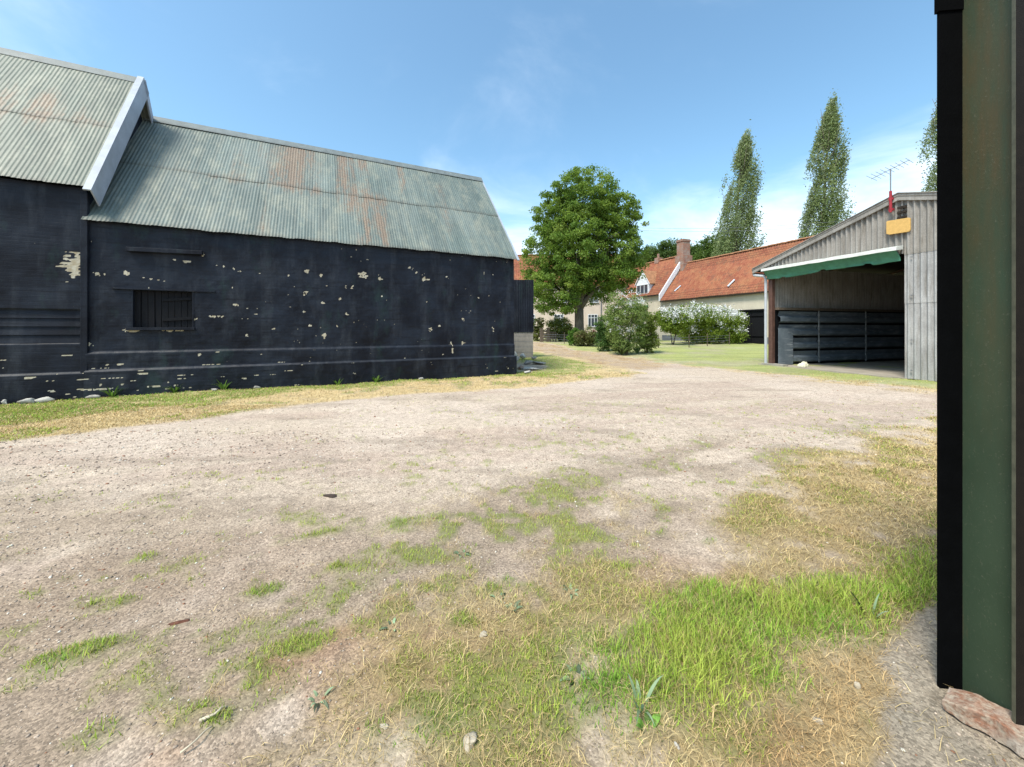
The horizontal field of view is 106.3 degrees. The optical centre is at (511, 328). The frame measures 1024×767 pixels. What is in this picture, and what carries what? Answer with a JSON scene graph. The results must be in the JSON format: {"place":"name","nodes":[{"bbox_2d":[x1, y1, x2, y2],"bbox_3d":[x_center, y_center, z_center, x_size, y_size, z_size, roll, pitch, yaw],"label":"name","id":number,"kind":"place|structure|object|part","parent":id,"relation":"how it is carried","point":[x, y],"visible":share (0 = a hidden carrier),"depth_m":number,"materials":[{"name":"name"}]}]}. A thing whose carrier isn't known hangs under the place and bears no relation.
{"place":"outdoors","nodes":[
{"label":"outdoors","id":0,"kind":"place"},
{"bbox_2d":[0,356,936,766],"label":"grass","id":1,"kind":"structure","parent":0,"point":[676,640],"depth_m":2.06,"materials":[{"name":"green plant"}]},
{"bbox_2d":[0,0,936,254],"label":"sky","id":2,"kind":"structure","parent":0,"point":[513,95],"materials":[{"name":"blue"}]},
{"bbox_2d":[0,359,1020,766],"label":"dry grass","id":3,"kind":"structure","parent":0,"point":[102,413],"depth_m":2.20,"materials":[{"name":"plant"}]},
{"bbox_2d":[0,338,1023,766],"bbox_3d":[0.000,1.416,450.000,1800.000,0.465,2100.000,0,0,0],"label":"ground","id":4,"kind":"structure","parent":0,"point":[728,382],"depth_m":2.69,"materials":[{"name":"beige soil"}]},
{"bbox_2d":[17,398,35,402],"bbox_3d":[-10.306,1.528,8.141,0.258,0.115,0.142,0,0,-43],"label":"stone","id":5,"kind":"object","parent":4,"relation":"on","point":[28,400],"visible":1,"depth_m":8.12,"materials":[{"name":"grey stone"}]},
{"bbox_2d":[34,397,54,402],"bbox_3d":[-10.069,1.529,8.257,0.350,0.131,0.082,0,0,-27],"label":"stone","id":6,"kind":"object","parent":4,"relation":"on","point":[44,399],"visible":1,"depth_m":8.24,"materials":[{"name":"grey stone"}]},
{"bbox_2d":[0,47,153,404],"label":"tall barn","id":7,"kind":"structure","parent":4,"relation":"on","point":[68,130],"depth_m":8.68,"materials":[{"name":"black paint"}]},
{"bbox_2d":[85,395,100,398],"bbox_3d":[-9.483,1.543,8.711,0.280,0.100,0.117,0,0,-12],"label":"stone","id":8,"kind":"object","parent":4,"relation":"on","point":[94,396],"visible":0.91,"depth_m":8.67,"materials":[{"name":"grey stone"}]},
{"bbox_2d":[98,386,125,396],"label":"weed","id":9,"kind":"object","parent":4,"relation":"on","point":[111,394],"visible":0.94,"depth_m":8.78,"materials":[{"name":"green plant"}]},
{"bbox_2d":[164,385,179,392],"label":"weed","id":10,"kind":"object","parent":4,"relation":"on","point":[173,391],"visible":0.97,"depth_m":9.31,"materials":[{"name":"green plant"}]},
{"bbox_2d":[169,619,189,625],"bbox_3d":[-1.798,1.583,2.070,0.101,0.017,0.036,0,0,-19],"label":"clod","id":11,"kind":"object","parent":4,"relation":"on","point":[178,622],"visible":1,"depth_m":2.07,"materials":[{"name":"soil"}]},
{"bbox_2d":[180,725,212,753],"bbox_3d":[-1.209,1.576,1.476,0.019,0.018,0.108,0,0,26],"label":"dead stalk","id":12,"kind":"object","parent":4,"relation":"on","point":[189,745],"visible":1,"depth_m":1.46,"materials":[{"name":"beige plant"}]},
{"bbox_2d":[199,706,227,721],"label":"dead stalk","id":13,"kind":"object","parent":4,"relation":"on","point":[208,716],"visible":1,"depth_m":1.56,"materials":[{"name":"beige plant"}]},
{"bbox_2d":[211,379,229,389],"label":"weed","id":14,"kind":"object","parent":4,"relation":"on","point":[225,386],"visible":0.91,"depth_m":9.72,"materials":[{"name":"green plant"}]},
{"bbox_2d":[81,116,519,398],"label":"black barn","id":15,"kind":"structure","parent":4,"relation":"on","point":[238,260],"depth_m":11.00,"materials":[{"name":"paint"}]},
{"bbox_2d":[111,287,214,329],"bbox_3d":[-8.514,-0.467,9.477,1.948,1.005,0.276,0,0,-26],"label":"window frame","id":16,"kind":"structure","parent":15,"relation":"in","point":[132,327],"depth_m":9.32,"materials":[{"name":"black wood"}]},
{"bbox_2d":[308,686,334,711],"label":"weed","id":17,"kind":"object","parent":4,"relation":"on","point":[316,695],"visible":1,"depth_m":1.65,"materials":[{"name":"green plant"}]},
{"bbox_2d":[323,494,336,497],"bbox_3d":[-1.716,1.581,3.642,0.143,0.036,0.080,0,0,17],"label":"clod","id":18,"kind":"object","parent":4,"relation":"on","point":[330,495],"visible":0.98,"depth_m":3.62,"materials":[{"name":"soil"}]},
{"bbox_2d":[372,374,380,381],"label":"weed","id":19,"kind":"object","parent":4,"relation":"on","point":[376,379],"visible":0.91,"depth_m":11.36,"materials":[{"name":"green plant"}]},
{"bbox_2d":[380,723,388,729],"bbox_3d":[-0.517,1.603,1.543,0.041,0.017,0.027,0,0,0],"label":"stone","id":20,"kind":"object","parent":4,"relation":"on","point":[383,727],"visible":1,"depth_m":1.54,"materials":[{"name":"beige stone"}]},
{"bbox_2d":[379,616,395,629],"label":"weed","id":21,"kind":"object","parent":4,"relation":"on","point":[394,619],"visible":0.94,"depth_m":2.07,"materials":[{"name":"green plant"}]},
{"bbox_2d":[454,550,471,557],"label":"weed","id":22,"kind":"object","parent":4,"relation":"on","point":[457,552],"visible":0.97,"depth_m":2.71,"materials":[{"name":"green plant"}]},
{"bbox_2d":[463,731,476,753],"bbox_3d":[-0.160,1.604,1.484,0.061,0.058,0.062,0,0,-28],"label":"stone","id":23,"kind":"object","parent":4,"relation":"on","point":[473,737],"visible":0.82,"depth_m":1.48,"materials":[{"name":"beige stone"}]},
{"bbox_2d":[479,630,486,636],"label":"stone","id":24,"kind":"object","parent":4,"relation":"on","point":[483,633],"visible":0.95,"depth_m":1.99,"materials":[{"name":"beige stone"}]},
{"bbox_2d":[505,600,522,611],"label":"weed","id":25,"kind":"object","parent":4,"relation":"on","point":[516,606],"visible":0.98,"depth_m":2.20,"materials":[{"name":"green plant"}]},
{"bbox_2d":[514,280,533,357],"bbox_3d":[-0.505,-0.501,21.289,3.391,4.403,0.262,0,0,0],"label":"block wall screen","id":26,"kind":"object","parent":4,"relation":"on","point":[523,313],"visible":0.35,"depth_m":21.18,"materials":[{"name":"black wood"}]},
{"bbox_2d":[521,367,537,369],"bbox_3d":[0.738,1.539,14.850,0.709,0.137,0.420,0,0,30],"label":"rubble piece","id":27,"kind":"object","parent":4,"relation":"on","point":[528,368],"visible":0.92,"depth_m":14.77,"materials":[{"name":"grey stone"}]},
{"bbox_2d":[533,317,544,340],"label":"hedge shrub","id":28,"kind":"object","parent":4,"relation":"on","point":[539,324],"visible":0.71,"depth_m":38.92,"materials":[{"name":"green plant"}]},
{"bbox_2d":[540,328,555,341],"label":"field gate","id":29,"kind":"structure","parent":4,"relation":"on","point":[549,338],"depth_m":36.71,"materials":[{"name":"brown wood"}]},
{"bbox_2d":[544,316,572,341],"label":"rose shrub","id":30,"kind":"object","parent":4,"relation":"on","point":[560,326],"visible":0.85,"depth_m":37.44,"materials":[{"name":"green plant"}]},
{"bbox_2d":[563,583,578,598],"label":"weed","id":31,"kind":"object","parent":4,"relation":"on","point":[575,590],"visible":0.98,"depth_m":2.35,"materials":[{"name":"green plant"}]},
{"bbox_2d":[514,254,628,337],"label":"farmhouse","id":32,"kind":"object","parent":4,"relation":"on","point":[591,313],"visible":0.07,"depth_m":50.20,"materials":[{"name":"paint"}]},
{"bbox_2d":[554,314,563,318],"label":"window","id":33,"kind":"structure","parent":32,"relation":"in","point":[559,315],"depth_m":50.23,"materials":[{"name":"white paint"}]},
{"bbox_2d":[588,314,597,326],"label":"window","id":34,"kind":"structure","parent":32,"relation":"in","point":[591,317],"depth_m":50.09,"materials":[{"name":"white paint"}]},
{"bbox_2d":[566,327,579,345],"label":"green shrub","id":35,"kind":"object","parent":4,"relation":"on","point":[569,337],"visible":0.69,"depth_m":29.89,"materials":[{"name":"green plant"}]},
{"bbox_2d":[560,663,589,685],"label":"weed","id":36,"kind":"object","parent":4,"relation":"on","point":[578,669],"visible":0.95,"depth_m":1.79,"materials":[{"name":"green plant"}]},
{"bbox_2d":[519,165,652,330],"bbox_3d":[6.803,-6.918,36.730,10.864,16.736,11.721,0,0,43],"label":"broadleaf tree","id":37,"kind":"object","parent":4,"relation":"on","point":[566,231],"visible":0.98,"depth_m":34.88,"materials":[{"name":"green plant"}]},
{"bbox_2d":[573,325,601,345],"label":"bronze shrub","id":38,"kind":"object","parent":4,"relation":"on","point":[582,337],"visible":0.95,"depth_m":28.69,"materials":[{"name":"green plant"}]},
{"bbox_2d":[593,312,618,350],"bbox_3d":[6.373,0.161,25.488,2.049,2.882,1.962,0,0,0],"label":"dark shrub","id":39,"kind":"object","parent":4,"relation":"on","point":[600,328],"visible":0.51,"depth_m":25.32,"materials":[{"name":"green plant"}]},
{"bbox_2d":[605,342,635,354],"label":"sword leaf plant","id":40,"kind":"object","parent":4,"relation":"on","point":[621,349],"visible":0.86,"depth_m":22.43,"materials":[{"name":"green plant"}]},
{"bbox_2d":[600,291,651,354],"bbox_3d":[6.852,-0.338,22.923,3.008,4.071,2.463,0,0,0],"label":"shrub","id":41,"kind":"object","parent":4,"relation":"on","point":[632,316],"visible":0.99,"depth_m":22.65,"materials":[{"name":"green plant"}]},
{"bbox_2d":[543,332,729,348],"bbox_3d":[9.163,0.898,29.830,15.274,1.256,6.626,0,0,17],"label":"wire fence","id":42,"kind":"object","parent":4,"relation":"on","point":[689,342],"visible":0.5,"depth_m":29.58,"materials":[{"name":"grey metal"}]},
{"bbox_2d":[631,344,644,352],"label":"sword leaf plant","id":43,"kind":"object","parent":4,"relation":"on","point":[638,349],"visible":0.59,"depth_m":23.70,"materials":[{"name":"green plant"}]},
{"bbox_2d":[628,674,662,725],"bbox_3d":[0.536,1.540,1.596,0.136,0.116,0.256,0,0,31],"label":"weed","id":44,"kind":"object","parent":4,"relation":"on","point":[648,694],"visible":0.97,"depth_m":1.65,"materials":[{"name":"green plant"}]},
{"bbox_2d":[634,312,660,352],"bbox_3d":[8.476,0.261,24.257,1.777,2.774,1.535,0,0,0],"label":"light shrub","id":45,"kind":"object","parent":4,"relation":"on","point":[651,328],"visible":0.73,"depth_m":23.98,"materials":[{"name":"green plant"}]},
{"bbox_2d":[634,709,660,729],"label":"weed","id":46,"kind":"object","parent":4,"relation":"on","point":[646,718],"visible":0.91,"depth_m":1.55,"materials":[{"name":"green plant"}]},
{"bbox_2d":[639,243,667,262],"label":"garden tree","id":47,"kind":"object","parent":4,"relation":"on","point":[654,250],"visible":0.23,"depth_m":66.43,"materials":[{"name":"green plant"}]},
{"bbox_2d":[619,239,691,339],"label":"dormer wing","id":48,"kind":"structure","parent":4,"relation":"on","point":[660,273],"depth_m":44.67,"materials":[{"name":"beige paint"}]},
{"bbox_2d":[653,304,694,344],"bbox_3d":[12.873,-0.309,30.378,3.104,3.423,2.554,0,0,-22],"label":"flowering shrub","id":49,"kind":"object","parent":4,"relation":"on","point":[675,321],"visible":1,"depth_m":29.84,"materials":[{"name":"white plant"}]},
{"bbox_2d":[655,237,692,258],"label":"garden tree","id":50,"kind":"object","parent":4,"relation":"on","point":[671,251],"visible":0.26,"depth_m":64.31,"materials":[{"name":"green plant"}]},
{"bbox_2d":[690,244,702,259],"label":"garden tree","id":51,"kind":"object","parent":4,"relation":"on","point":[692,251],"visible":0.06,"depth_m":61.19,"materials":[{"name":"green plant"}]},
{"bbox_2d":[667,300,749,343],"bbox_3d":[16.842,-0.573,33.028,6.350,3.909,5.884,0,0,0],"label":"flowering shrub","id":52,"kind":"object","parent":4,"relation":"on","point":[719,323],"visible":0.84,"depth_m":31.58,"materials":[{"name":"green plant"}]},
{"bbox_2d":[691,231,732,260],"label":"garden tree","id":53,"kind":"object","parent":4,"relation":"on","point":[707,249],"visible":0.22,"depth_m":57.04,"materials":[{"name":"green plant"}]},
{"bbox_2d":[660,235,814,343],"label":"tiled stable range","id":54,"kind":"structure","parent":4,"relation":"on","point":[728,279],"depth_m":35.92,"materials":[{"name":"orange tile"}]},
{"bbox_3d":[20.382,-0.153,33.572,0.052,2.766,1.175,0,0,-20],"label":"door","id":55,"kind":"part","parent":54,"relation":"part of","materials":[{"name":"black paint"}]},
{"bbox_3d":[20.800,-0.153,32.436,0.052,2.766,1.175,0,0,-20],"label":"door","id":56,"kind":"part","parent":54,"relation":"part of","materials":[{"name":"black paint"}]},
{"bbox_2d":[710,119,767,256],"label":"poplar tree","id":57,"kind":"object","parent":4,"relation":"on","point":[743,161],"visible":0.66,"depth_m":51.24,"materials":[{"name":"green plant"}]},
{"bbox_2d":[812,716,823,724],"bbox_3d":[1.248,1.600,1.567,0.042,0.026,0.033,0,0,0],"label":"stone","id":58,"kind":"object","parent":4,"relation":"on","point":[818,720],"visible":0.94,"depth_m":1.56,"materials":[{"name":"beige stone"}]},
{"bbox_2d":[797,88,856,238],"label":"poplar tree","id":59,"kind":"object","parent":4,"relation":"on","point":[827,135],"visible":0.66,"depth_m":46.46,"materials":[{"name":"green plant"}]},
{"bbox_2d":[752,191,936,380],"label":"open shed","id":60,"kind":"structure","parent":4,"relation":"on","point":[861,286],"depth_m":16.56,"materials":[{"name":"weathered grey metal"},{"name":"painted steel"},{"name":"concrete"}]},
{"bbox_2d":[797,361,808,366],"bbox_3d":[11.998,1.450,15.762,0.523,0.253,0.278,0,0,-23],"label":"feed bag","id":61,"kind":"object","parent":60,"relation":"on","point":[803,364],"visible":1,"depth_m":15.69,"materials":[{"name":"white plastic"}]},
{"bbox_2d":[867,158,912,212],"bbox_3d":[12.247,-4.555,12.449,0.522,1.566,1.053,0,0,-16],"label":"television aerial","id":62,"kind":"object","parent":60,"relation":"attached to","point":[890,199],"visible":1,"depth_m":12.40,"materials":[{"name":"red paint"}]},
{"bbox_2d":[886,218,910,234],"bbox_3d":[12.361,-3.282,12.283,0.045,0.478,0.614,0,0,-16],"label":"ochre sign board","id":63,"kind":"object","parent":60,"relation":"attached to","point":[903,225],"visible":1,"depth_m":12.26,"materials":[{"name":"wood"}]},
{"bbox_2d":[854,681,860,688],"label":"stone","id":64,"kind":"object","parent":4,"relation":"on","point":[856,684],"visible":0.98,"depth_m":1.70,"materials":[{"name":"beige stone"}]},
{"bbox_2d":[850,591,888,616],"bbox_3d":[1.986,1.537,2.145,0.159,0.120,0.081,0,0,31],"label":"weed","id":65,"kind":"object","parent":4,"relation":"on","point":[875,603],"visible":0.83,"depth_m":2.14,"materials":[{"name":"green plant"}]},
{"bbox_2d":[915,98,936,191],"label":"poplar tree","id":66,"kind":"object","parent":4,"relation":"on","point":[932,177],"visible":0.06,"depth_m":44.70,"materials":[{"name":"green plant"}]},
{"bbox_2d":[934,0,1023,725],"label":"steel column","id":67,"kind":"structure","parent":4,"relation":"on","point":[980,347],"depth_m":1.61,"materials":[{"name":"green metal"}]},
{"bbox_2d":[942,687,1023,758],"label":"broken brick","id":68,"kind":"object","parent":4,"relation":"on","point":[984,715],"visible":0.96,"depth_m":1.51,"materials":[{"name":"brick"}]},
{"bbox_2d":[641,226,824,231],"bbox_3d":[20.538,-9.921,37.000,22.529,3.062,0.023,0,0,38],"label":"overhead wire","id":69,"kind":"object","parent":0,"point":[742,230],"visible":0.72,"depth_m":35.89,"materials":[{"name":"black metal"}]},
{"bbox_2d":[668,221,838,228],"bbox_3d":[20.538,-10.227,37.000,22.529,2.999,0.023,0,0,38],"label":"overhead wire","id":70,"kind":"object","parent":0,"point":[733,227],"visible":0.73,"depth_m":36.56,"materials":[{"name":"black metal"}]}
]}

